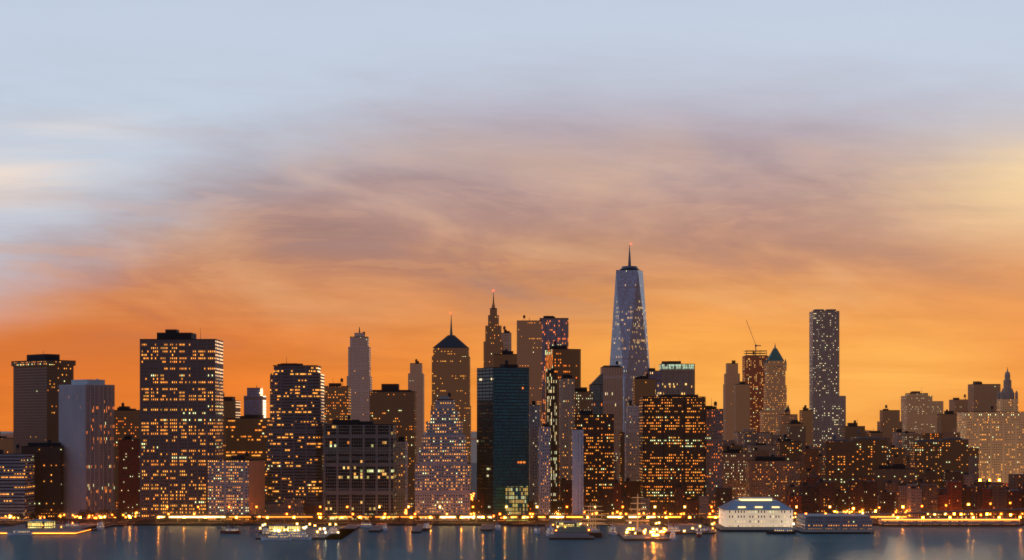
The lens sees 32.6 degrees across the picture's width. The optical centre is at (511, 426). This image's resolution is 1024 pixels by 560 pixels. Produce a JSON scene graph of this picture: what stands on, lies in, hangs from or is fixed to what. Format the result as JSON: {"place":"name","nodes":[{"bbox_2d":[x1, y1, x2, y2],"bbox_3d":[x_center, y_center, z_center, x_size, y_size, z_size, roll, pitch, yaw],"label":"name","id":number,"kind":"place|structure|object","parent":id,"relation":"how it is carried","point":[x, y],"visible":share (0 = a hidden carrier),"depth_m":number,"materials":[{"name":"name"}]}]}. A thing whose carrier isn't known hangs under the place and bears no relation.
{"place":"outdoors","nodes":[
{"label":"outdoors","id":0,"kind":"place"},
{"bbox_2d":[140,328,222,518],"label":"skyscraper","id":1,"kind":"structure","parent":0,"point":[181,409],"depth_m":2040.00,"materials":[{"name":"black glass"}]},
{"bbox_2d":[370,384,415,508],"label":"dark brown tower","id":2,"kind":"structure","parent":0,"point":[391,404],"depth_m":2300.00,"materials":[{"name":"black"}]},
{"bbox_2d":[0,430,870,439],"bbox_3d":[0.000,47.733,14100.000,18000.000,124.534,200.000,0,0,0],"label":"buildings","id":3,"kind":"structure","parent":0,"point":[9,435],"depth_m":14144.14,"materials":[{"name":"brown"}]},
{"bbox_2d":[0,431,1023,559],"bbox_3d":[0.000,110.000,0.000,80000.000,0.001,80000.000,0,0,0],"label":"water","id":4,"kind":"structure","parent":0,"point":[528,543],"depth_m":1620.79,"materials":[{"name":"liquid"}]},
{"bbox_2d":[7,530,32,535],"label":"boat","id":5,"kind":"object","parent":4,"relation":"on","point":[21,533],"visible":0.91,"depth_m":1768.21,"materials":[{"name":"white"}]},
{"bbox_2d":[96,521,104,529],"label":"boat","id":6,"kind":"object","parent":4,"relation":"on","point":[100,525],"visible":0.88,"depth_m":1864.04,"materials":[{"name":"white"}]},
{"bbox_2d":[220,526,240,533],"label":"boat","id":7,"kind":"object","parent":4,"relation":"on","point":[231,530],"visible":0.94,"depth_m":1800.38,"materials":[{"name":"red"}]},
{"bbox_2d":[262,528,270,534],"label":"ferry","id":8,"kind":"object","parent":4,"relation":"on","point":[265,531],"visible":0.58,"depth_m":1749.77,"materials":[{"name":"white"}]},
{"bbox_2d":[261,532,290,540],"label":"ferry","id":9,"kind":"object","parent":4,"relation":"on","point":[278,536],"visible":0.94,"depth_m":1689.00,"materials":[{"name":"white"}]},
{"bbox_2d":[328,527,337,533],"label":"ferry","id":10,"kind":"object","parent":4,"relation":"on","point":[333,530],"visible":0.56,"depth_m":1764.76,"materials":[{"name":"white"}]},
{"bbox_2d":[423,521,430,530],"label":"boat","id":11,"kind":"object","parent":4,"relation":"on","point":[426,527],"visible":0.91,"depth_m":1843.50,"materials":[{"name":"black"}]},
{"bbox_2d":[0,524,874,540],"bbox_3d":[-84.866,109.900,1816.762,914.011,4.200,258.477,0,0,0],"label":"piers","id":12,"kind":"structure","parent":4,"relation":"in","point":[348,529],"depth_m":1835.51,"materials":[{"name":"brown"}]},
{"bbox_2d":[61,519,80,526],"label":"boat","id":13,"kind":"object","parent":12,"relation":"on","point":[71,525],"visible":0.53,"depth_m":1889.17,"materials":[{"name":"white"}]},
{"bbox_2d":[286,531,311,539],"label":"boat","id":14,"kind":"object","parent":12,"relation":"on","point":[297,535],"depth_m":1701.51,"materials":[{"name":"white"}]},
{"bbox_2d":[357,518,372,527],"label":"boat","id":15,"kind":"object","parent":12,"relation":"on","point":[366,525],"visible":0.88,"depth_m":1903.06,"materials":[{"name":"white"}]},
{"bbox_2d":[26,514,1019,536],"bbox_3d":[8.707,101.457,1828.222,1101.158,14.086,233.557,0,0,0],"label":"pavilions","id":16,"kind":"object","parent":12,"relation":"on","point":[804,521],"visible":0.96,"depth_m":1849.00,"materials":[{"name":"grey metal"}]},
{"bbox_2d":[546,525,553,536],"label":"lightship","id":17,"kind":"object","parent":4,"relation":"on","point":[549,531],"visible":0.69,"depth_m":1751.84,"materials":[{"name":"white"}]},
{"bbox_2d":[578,503,608,537],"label":"sailing ship","id":18,"kind":"object","parent":4,"relation":"on","point":[596,533],"visible":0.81,"depth_m":1751.94,"materials":[{"name":"black wood"}]},
{"bbox_2d":[608,527,617,534],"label":"boat","id":19,"kind":"object","parent":4,"relation":"in","point":[612,531],"visible":0.89,"depth_m":1773.92,"materials":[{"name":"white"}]},
{"bbox_2d":[626,494,649,534],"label":"sailing ship","id":20,"kind":"object","parent":4,"relation":"on","point":[637,530],"visible":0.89,"depth_m":1761.87,"materials":[{"name":"black wood"}]},
{"bbox_2d":[669,531,676,539],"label":"boat","id":21,"kind":"object","parent":4,"relation":"in","point":[672,536],"visible":0.92,"depth_m":1703.15,"materials":[{"name":"white"}]},
{"bbox_2d":[664,522,682,533],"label":"boat","id":22,"kind":"object","parent":4,"relation":"on","point":[676,529],"visible":0.65,"depth_m":1789.20,"materials":[{"name":"white"}]},
{"bbox_2d":[690,526,709,533],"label":"pilot boat","id":23,"kind":"object","parent":4,"relation":"on","point":[702,529],"visible":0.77,"depth_m":1800.85,"materials":[{"name":"black"}]},
{"bbox_2d":[766,529,795,533],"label":"boat","id":24,"kind":"object","parent":4,"relation":"on","point":[782,531],"visible":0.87,"depth_m":1792.58,"materials":[{"name":"black"}]},
{"bbox_2d":[0,463,1023,526],"bbox_3d":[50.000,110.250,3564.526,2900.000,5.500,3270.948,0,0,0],"label":"land","id":25,"kind":"structure","parent":0,"point":[405,521],"depth_m":1964.10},
{"bbox_2d":[0,431,12,453],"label":"building","id":26,"kind":"structure","parent":25,"relation":"on","point":[6,445],"depth_m":2500.00,"materials":[{"name":"black"}]},
{"bbox_2d":[0,439,62,520],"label":"building","id":27,"kind":"structure","parent":25,"relation":"on","point":[17,482],"depth_m":2039.71,"materials":[{"name":"brown concrete"}]},
{"bbox_2d":[11,354,75,453],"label":"office building","id":28,"kind":"structure","parent":25,"relation":"on","point":[35,403],"depth_m":2168.66,"materials":[{"name":"grey concrete"}]},
{"bbox_2d":[13,361,72,366],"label":"crown band","id":29,"kind":"object","parent":28,"relation":"attached to","point":[37,363],"visible":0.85,"depth_m":2169.63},
{"bbox_2d":[59,379,114,518],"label":"skyscraper","id":30,"kind":"structure","parent":25,"relation":"on","point":[87,423],"depth_m":2045.82,"materials":[{"name":"grey paint"}]},
{"bbox_2d":[115,403,139,508],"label":"building","id":31,"kind":"structure","parent":25,"relation":"on","point":[127,420],"depth_m":2300.00,"materials":[{"name":"black concrete"}]},
{"bbox_2d":[118,435,139,517],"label":"building","id":32,"kind":"structure","parent":25,"relation":"on","point":[129,474],"depth_m":2060.00,"materials":[{"name":"black"}]},
{"bbox_2d":[223,392,239,459],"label":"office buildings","id":33,"kind":"structure","parent":25,"relation":"on","point":[231,407],"depth_m":2300.00,"materials":[{"name":"black"}]},
{"bbox_2d":[208,451,264,521],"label":"building","id":34,"kind":"structure","parent":25,"relation":"on","point":[236,484],"depth_m":1990.52,"materials":[{"name":"concrete"}]},
{"bbox_2d":[226,415,269,500],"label":"office buildings","id":35,"kind":"structure","parent":25,"relation":"on","point":[247,433],"depth_m":2210.00,"materials":[{"name":"black"}]},
{"bbox_2d":[244,387,265,417],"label":"skyscraper","id":36,"kind":"structure","parent":25,"relation":"on","point":[254,401],"depth_m":2800.00,"materials":[{"name":"black"}]},
{"bbox_2d":[266,357,326,505],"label":"office building","id":37,"kind":"structure","parent":25,"relation":"on","point":[296,422],"depth_m":2031.57,"materials":[{"name":"black"}]},
{"bbox_2d":[324,378,350,423],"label":"building","id":38,"kind":"structure","parent":25,"relation":"on","point":[337,401],"depth_m":2350.00,"materials":[{"name":"black concrete"}]},
{"bbox_2d":[347,327,371,420],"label":"exchange building","id":39,"kind":"structure","parent":25,"relation":"on","point":[359,379],"depth_m":2601.80,"materials":[{"name":"black"}]},
{"bbox_2d":[323,415,396,520],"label":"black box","id":40,"kind":"object","parent":25,"relation":"on","point":[359,467],"visible":0.98,"depth_m":2000.00,"materials":[{"name":"black"}]},
{"bbox_2d":[265,493,533,519],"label":"buildings","id":41,"kind":"structure","parent":25,"relation":"on","point":[293,506],"depth_m":2020.00,"materials":[{"name":"black"}]},
{"bbox_2d":[397,437,407,513],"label":"skyscraper","id":42,"kind":"structure","parent":25,"relation":"on","point":[402,475],"depth_m":2080.00,"materials":[{"name":"black"}]},
{"bbox_2d":[408,359,423,462],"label":"skyscraper","id":43,"kind":"structure","parent":25,"relation":"on","point":[416,379],"depth_m":2800.00,"materials":[{"name":"black"}]},
{"bbox_2d":[415,392,470,520],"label":"skyscraper","id":44,"kind":"structure","parent":25,"relation":"on","point":[442,475],"depth_m":2000.00,"materials":[{"name":"beige"}]},
{"bbox_2d":[431,316,470,462],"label":"skyscraper","id":45,"kind":"structure","parent":25,"relation":"on","point":[451,365],"depth_m":2600.96,"materials":[{"name":"black"}]},
{"bbox_2d":[484,291,502,367],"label":"skyscraper","id":46,"kind":"structure","parent":25,"relation":"on","point":[493,343],"depth_m":2505.60,"materials":[{"name":"black"}]},
{"bbox_2d":[477,360,528,520],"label":"skyscraper","id":47,"kind":"structure","parent":25,"relation":"on","point":[502,426],"depth_m":2011.64,"materials":[{"name":"teal glass"}]},
{"bbox_2d":[506,486,527,520],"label":"building","id":48,"kind":"structure","parent":47,"relation":"attached to","point":[516,499],"depth_m":1994.00,"materials":[{"name":"yellow glass"}]},
{"bbox_2d":[494,349,516,366],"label":"building","id":49,"kind":"structure","parent":25,"relation":"on","point":[509,356],"depth_m":2400.00,"materials":[{"name":"black concrete"}]},
{"bbox_2d":[502,326,510,350],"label":"building","id":50,"kind":"structure","parent":25,"relation":"on","point":[506,337],"depth_m":2650.00,"materials":[{"name":"black"}]},
{"bbox_2d":[11,508,1011,522],"bbox_3d":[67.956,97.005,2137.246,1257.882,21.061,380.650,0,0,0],"label":"trees","id":51,"kind":"object","parent":25,"relation":"on","point":[115,513],"visible":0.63,"depth_m":1961.81,"materials":[{"name":"black plant"}]},
{"bbox_2d":[9,290,1020,537],"bbox_3d":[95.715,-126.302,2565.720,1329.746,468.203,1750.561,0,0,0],"label":"street lamps","id":52,"kind":"object","parent":25,"relation":"on","point":[471,498],"visible":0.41,"depth_m":1974.21,"materials":[{"name":"yellow metal"}]},
{"bbox_2d":[517,315,541,425],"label":"skyscraper","id":53,"kind":"structure","parent":25,"relation":"on","point":[529,344],"depth_m":2800.00,"materials":[{"name":"black"}]},
{"bbox_2d":[529,401,539,513],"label":"skyscraper","id":54,"kind":"structure","parent":25,"relation":"on","point":[534,416],"depth_m":2040.00,"materials":[{"name":"black"}]},
{"bbox_2d":[538,424,549,519],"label":"skyscraper","id":55,"kind":"structure","parent":25,"relation":"on","point":[544,469],"depth_m":2010.00,"materials":[{"name":"black"}]},
{"bbox_2d":[546,368,556,500],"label":"skyscraper","id":56,"kind":"structure","parent":25,"relation":"on","point":[551,398],"depth_m":2090.00,"materials":[{"name":"black"}]},
{"bbox_2d":[539,316,568,425],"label":"skyscraper","id":57,"kind":"structure","parent":25,"relation":"on","point":[555,329],"depth_m":3300.00,"materials":[{"name":"purple"}]},
{"bbox_2d":[545,341,580,452],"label":"skyscraper","id":58,"kind":"structure","parent":25,"relation":"on","point":[561,359],"depth_m":2308.21,"materials":[{"name":"black"}]},
{"bbox_2d":[559,374,574,479],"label":"beige tower","id":59,"kind":"structure","parent":25,"relation":"on","point":[566,397],"depth_m":2200.00,"materials":[{"name":"black"}]},
{"bbox_2d":[128,508,1023,521],"bbox_3d":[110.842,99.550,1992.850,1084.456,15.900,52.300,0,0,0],"label":"fdr drive","id":60,"kind":"structure","parent":25,"relation":"on","point":[306,516],"depth_m":1970.00,"materials":[{"name":"grey concrete"}]},
{"bbox_2d":[572,426,582,520],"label":"skyscraper","id":61,"kind":"structure","parent":25,"relation":"on","point":[577,470],"depth_m":1990.00,"materials":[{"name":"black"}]},
{"bbox_2d":[575,387,592,413],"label":"building","id":62,"kind":"structure","parent":25,"relation":"on","point":[583,398],"depth_m":2230.00,"materials":[{"name":"black"}]},
{"bbox_2d":[557,432,624,500],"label":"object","id":63,"kind":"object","parent":25,"relation":"on","point":[621,457],"visible":0.01,"depth_m":2327.50,"materials":[{"name":"black"}]},
{"bbox_2d":[573,410,613,517],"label":"building","id":64,"kind":"structure","parent":25,"relation":"on","point":[598,450],"depth_m":2050.00,"materials":[{"name":"black concrete"}]},
{"bbox_2d":[589,373,602,413],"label":"building","id":65,"kind":"structure","parent":25,"relation":"on","point":[596,386],"depth_m":2400.00,"materials":[{"name":"black"}]},
{"bbox_2d":[600,361,622,482],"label":"skyscraper","id":66,"kind":"structure","parent":25,"relation":"on","point":[612,389],"depth_m":2500.00,"materials":[{"name":"black"}]},
{"bbox_2d":[610,245,649,431],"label":"skyscraper","id":67,"kind":"structure","parent":25,"relation":"on","point":[629,352],"depth_m":3413.86,"materials":[{"name":"blue glass"}]},
{"bbox_2d":[625,400,638,480],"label":"skyscraper","id":68,"kind":"structure","parent":25,"relation":"on","point":[632,445],"depth_m":2150.00,"materials":[{"name":"black"}]},
{"bbox_2d":[550,478,731,518],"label":"low buildings","id":69,"kind":"structure","parent":25,"relation":"on","point":[617,499],"depth_m":2040.00,"materials":[{"name":"black"}]},
{"bbox_2d":[633,373,654,404],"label":"building","id":70,"kind":"structure","parent":25,"relation":"on","point":[643,386],"depth_m":2400.00,"materials":[{"name":"black"}]},
{"bbox_2d":[645,368,660,395],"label":"building","id":71,"kind":"structure","parent":25,"relation":"on","point":[653,373],"depth_m":2800.00,"materials":[{"name":"black"}]},
{"bbox_2d":[639,395,705,502],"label":"office building","id":72,"kind":"structure","parent":25,"relation":"on","point":[672,441],"depth_m":2060.00,"materials":[{"name":"black"}]},
{"bbox_2d":[659,361,694,394],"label":"building","id":73,"kind":"structure","parent":25,"relation":"on","point":[677,381],"depth_m":3200.00,"materials":[{"name":"black"}]},
{"bbox_2d":[659,364,694,369],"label":"floor","id":74,"kind":"structure","parent":73,"relation":"attached to","point":[676,366],"depth_m":3198.00,"materials":[{"name":"white glass"}]},
{"bbox_2d":[706,398,721,517],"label":"building","id":75,"kind":"structure","parent":25,"relation":"on","point":[713,448],"depth_m":2070.00,"materials":[{"name":"black"}]},
{"bbox_2d":[706,406,722,487],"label":"skyscraper","id":76,"kind":"structure","parent":25,"relation":"on","point":[711,407],"depth_m":2080.00,"materials":[{"name":"black"}]},
{"bbox_2d":[723,360,739,439],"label":"skyscraper","id":77,"kind":"structure","parent":25,"relation":"on","point":[731,376],"depth_m":2900.00,"materials":[{"name":"black"}]},
{"bbox_2d":[723,446,751,499],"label":"building","id":78,"kind":"structure","parent":25,"relation":"on","point":[734,469],"depth_m":2210.00,"materials":[{"name":"black"}]},
{"bbox_2d":[734,380,749,431],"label":"skyscraper","id":79,"kind":"structure","parent":25,"relation":"on","point":[741,405],"depth_m":2800.00,"materials":[{"name":"black"}]},
{"bbox_2d":[734,429,770,444],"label":"building","id":80,"kind":"structure","parent":25,"relation":"on","point":[764,437],"depth_m":2400.00,"materials":[{"name":"black concrete"}]},
{"bbox_2d":[742,320,768,431],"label":"construction tower","id":81,"kind":"structure","parent":25,"relation":"on","point":[753,373],"depth_m":3000.00,"materials":[{"name":"brown concrete"}]},
{"bbox_2d":[747,443,775,452],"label":"building","id":82,"kind":"structure","parent":25,"relation":"on","point":[760,446],"depth_m":2300.00,"materials":[{"name":"black"}]},
{"bbox_2d":[746,454,799,504],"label":"building","id":83,"kind":"structure","parent":25,"relation":"on","point":[772,476],"depth_m":2110.00,"materials":[{"name":"black"}]},
{"bbox_2d":[760,345,786,434],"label":"skyscraper","id":84,"kind":"structure","parent":25,"relation":"on","point":[775,389],"depth_m":2905.28,"materials":[{"name":"beige concrete"}]},
{"bbox_2d":[728,444,821,482],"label":"buildings","id":85,"kind":"structure","parent":25,"relation":"on","point":[811,459],"depth_m":2287.50,"materials":[{"name":"black"}]},
{"bbox_2d":[723,426,827,454],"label":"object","id":86,"kind":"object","parent":25,"relation":"on","point":[796,433],"visible":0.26,"depth_m":2412.50,"materials":[{"name":"black"}]},
{"bbox_2d":[776,434,800,482],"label":"dark apartment building","id":87,"kind":"structure","parent":25,"relation":"on","point":[788,449],"depth_m":2180.00,"materials":[{"name":"black"}]},
{"bbox_2d":[785,420,802,434],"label":"building","id":88,"kind":"structure","parent":25,"relation":"on","point":[794,423],"depth_m":2505.16,"materials":[{"name":"black concrete"}]},
{"bbox_2d":[799,405,812,445],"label":"building","id":89,"kind":"structure","parent":25,"relation":"on","point":[806,416],"depth_m":2700.00,"materials":[{"name":"black concrete"}]},
{"bbox_2d":[809,309,845,444],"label":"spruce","id":90,"kind":"object","parent":25,"relation":"on","point":[827,404],"visible":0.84,"depth_m":2699.67,"materials":[{"name":"grey metal"}]},
{"bbox_2d":[822,435,853,490],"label":"building","id":91,"kind":"structure","parent":25,"relation":"on","point":[838,462],"depth_m":2150.00,"materials":[{"name":"brown concrete"}]},
{"bbox_2d":[841,418,864,440],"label":"building","id":92,"kind":"structure","parent":25,"relation":"on","point":[848,431],"depth_m":2500.00,"materials":[{"name":"black concrete"}]},
{"bbox_2d":[849,430,886,479],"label":"building","id":93,"kind":"structure","parent":25,"relation":"on","point":[870,453],"depth_m":2190.00,"materials":[{"name":"brown concrete"}]},
{"bbox_2d":[865,431,882,436],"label":"building","id":94,"kind":"structure","parent":25,"relation":"on","point":[874,434],"depth_m":2550.00,"materials":[{"name":"black"}]},
{"bbox_2d":[877,405,901,444],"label":"building","id":95,"kind":"structure","parent":25,"relation":"on","point":[889,423],"depth_m":2800.00,"materials":[{"name":"black"}]},
{"bbox_2d":[871,461,916,492],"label":"building","id":96,"kind":"structure","parent":25,"relation":"on","point":[896,472],"depth_m":2170.00,"materials":[{"name":"black"}]},
{"bbox_2d":[890,455,909,468],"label":"building","id":97,"kind":"structure","parent":25,"relation":"on","point":[895,459],"depth_m":2385.00,"materials":[{"name":"black"}]},
{"bbox_2d":[893,429,914,447],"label":"building","id":98,"kind":"structure","parent":25,"relation":"on","point":[897,438],"depth_m":2500.00,"materials":[{"name":"black"}]},
{"bbox_2d":[786,468,1023,518],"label":"buildings","id":99,"kind":"structure","parent":25,"relation":"on","point":[813,493],"depth_m":2030.00,"materials":[{"name":"black"}]},
{"bbox_2d":[851,431,978,480],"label":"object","id":100,"kind":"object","parent":25,"relation":"on","point":[904,450],"visible":0.27,"depth_m":2450.00,"materials":[{"name":"black"}]},
{"bbox_2d":[901,391,942,432],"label":"building","id":101,"kind":"structure","parent":25,"relation":"on","point":[920,411],"depth_m":3000.00,"materials":[{"name":"beige"}]},
{"bbox_2d":[910,439,943,487],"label":"building","id":102,"kind":"structure","parent":25,"relation":"on","point":[925,454],"depth_m":2210.00,"materials":[{"name":"brown concrete"}]},
{"bbox_2d":[937,409,956,432],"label":"building","id":103,"kind":"structure","parent":25,"relation":"on","point":[947,421],"depth_m":2900.00,"materials":[{"name":"black concrete"}]},
{"bbox_2d":[938,438,968,473],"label":"building","id":104,"kind":"structure","parent":25,"relation":"on","point":[956,454],"depth_m":2240.00,"materials":[{"name":"brown concrete"}]},
{"bbox_2d":[949,394,967,413],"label":"building","id":105,"kind":"structure","parent":25,"relation":"on","point":[956,405],"depth_m":3100.00,"materials":[{"name":"black"}]},
{"bbox_2d":[968,381,1000,411],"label":"building","id":106,"kind":"structure","parent":25,"relation":"on","point":[982,397],"depth_m":3000.00,"materials":[{"name":"black"}]},
{"bbox_2d":[957,367,1023,482],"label":"municipal building","id":107,"kind":"structure","parent":25,"relation":"on","point":[997,438],"depth_m":2600.00,"materials":[{"name":"beige"}]},
{"bbox_2d":[0,0,1023,430],"label":"sky","id":108,"kind":"structure","parent":0,"point":[276,180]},
{"bbox_2d":[718,497,792,526],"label":"building","id":109,"kind":"structure","parent":0,"point":[755,512],"depth_m":1885.00,"materials":[{"name":"grey"}]},
{"bbox_2d":[776,405,797,434],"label":"building","id":110,"kind":"structure","parent":0,"point":[787,417],"depth_m":2603.40,"materials":[{"name":"black concrete"}]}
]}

